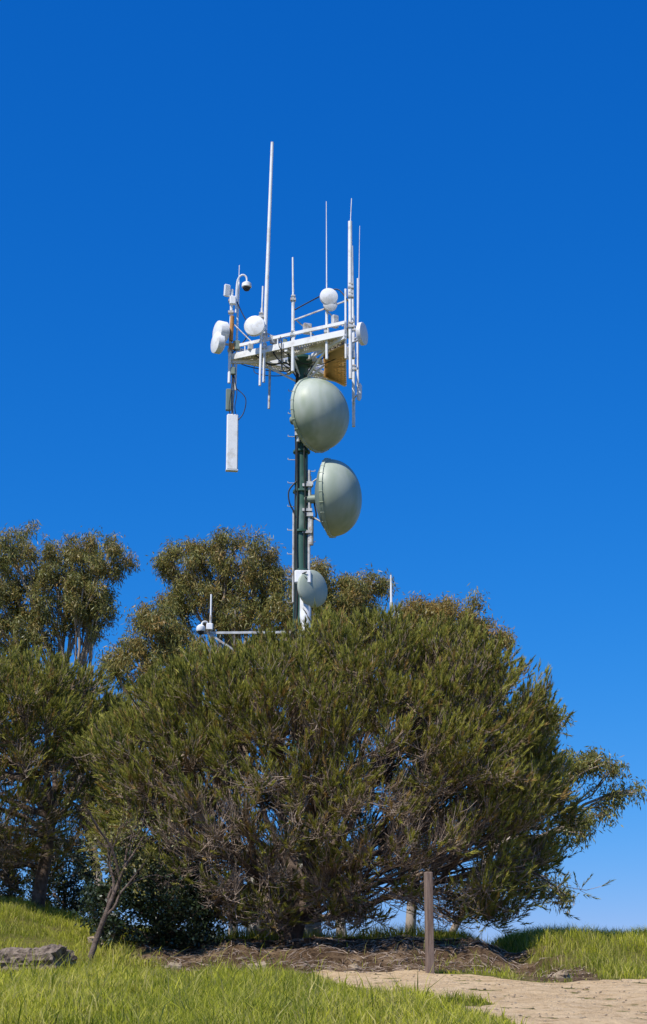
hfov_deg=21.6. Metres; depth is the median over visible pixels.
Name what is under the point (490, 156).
sky
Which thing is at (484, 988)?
pebbles
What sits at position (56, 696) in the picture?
pine tree
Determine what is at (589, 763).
eucalyptus tree
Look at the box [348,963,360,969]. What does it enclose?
rock
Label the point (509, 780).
bush
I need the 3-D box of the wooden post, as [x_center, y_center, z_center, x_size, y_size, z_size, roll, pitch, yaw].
[2.000,7.923,32.086,0.145,2.200,0.140,4,-18,-14]
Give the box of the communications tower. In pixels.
[196,142,398,848]
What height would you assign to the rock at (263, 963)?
0.355 m
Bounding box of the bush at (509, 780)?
[61,598,615,940]
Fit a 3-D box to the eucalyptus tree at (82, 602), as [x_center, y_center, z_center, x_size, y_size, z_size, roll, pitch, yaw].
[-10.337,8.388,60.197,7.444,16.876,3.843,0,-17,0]
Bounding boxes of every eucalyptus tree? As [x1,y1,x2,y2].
[0,519,139,918]
[94,596,209,766]
[146,522,290,933]
[262,555,399,936]
[393,583,518,931]
[450,699,646,932]
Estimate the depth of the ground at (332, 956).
34.28 m
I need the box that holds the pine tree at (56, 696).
[0,640,132,910]
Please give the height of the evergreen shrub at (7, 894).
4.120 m
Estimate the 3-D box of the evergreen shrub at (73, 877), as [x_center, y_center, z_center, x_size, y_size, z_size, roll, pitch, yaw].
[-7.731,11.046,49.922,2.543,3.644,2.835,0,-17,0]
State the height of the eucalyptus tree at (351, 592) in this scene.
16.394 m
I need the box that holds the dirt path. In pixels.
[306,969,646,1023]
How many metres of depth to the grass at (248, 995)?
25.01 m
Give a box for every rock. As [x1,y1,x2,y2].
[0,944,77,973]
[87,932,123,945]
[164,962,181,968]
[246,961,267,969]
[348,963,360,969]
[551,970,571,977]
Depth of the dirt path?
25.75 m
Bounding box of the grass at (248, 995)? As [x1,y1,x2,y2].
[0,895,646,1023]
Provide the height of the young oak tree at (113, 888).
3.944 m
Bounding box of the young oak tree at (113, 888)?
[52,789,190,961]
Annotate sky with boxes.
[0,0,646,942]
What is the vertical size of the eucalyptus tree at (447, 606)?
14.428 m
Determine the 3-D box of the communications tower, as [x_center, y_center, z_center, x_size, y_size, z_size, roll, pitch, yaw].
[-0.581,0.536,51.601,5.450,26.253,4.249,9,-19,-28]
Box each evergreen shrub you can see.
[0,818,29,900]
[21,829,103,917]
[71,837,235,951]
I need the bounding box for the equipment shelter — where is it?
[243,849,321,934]
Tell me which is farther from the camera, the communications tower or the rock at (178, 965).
the communications tower
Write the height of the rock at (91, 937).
0.587 m
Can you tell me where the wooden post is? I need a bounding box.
[424,872,434,973]
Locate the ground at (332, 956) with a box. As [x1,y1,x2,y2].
[0,906,646,1023]
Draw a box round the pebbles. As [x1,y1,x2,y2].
[290,958,646,1020]
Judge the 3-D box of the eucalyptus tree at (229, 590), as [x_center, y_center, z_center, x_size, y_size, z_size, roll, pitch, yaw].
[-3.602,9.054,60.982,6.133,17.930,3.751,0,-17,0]
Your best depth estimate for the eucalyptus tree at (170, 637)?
58.75 m
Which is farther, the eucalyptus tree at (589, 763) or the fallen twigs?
the eucalyptus tree at (589, 763)
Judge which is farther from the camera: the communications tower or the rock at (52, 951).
the communications tower
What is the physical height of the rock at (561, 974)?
0.266 m
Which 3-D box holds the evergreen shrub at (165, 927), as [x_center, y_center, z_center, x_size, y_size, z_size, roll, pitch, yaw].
[-3.545,8.165,35.594,3.452,2.640,2.941,0,-17,0]
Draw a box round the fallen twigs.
[126,934,591,976]

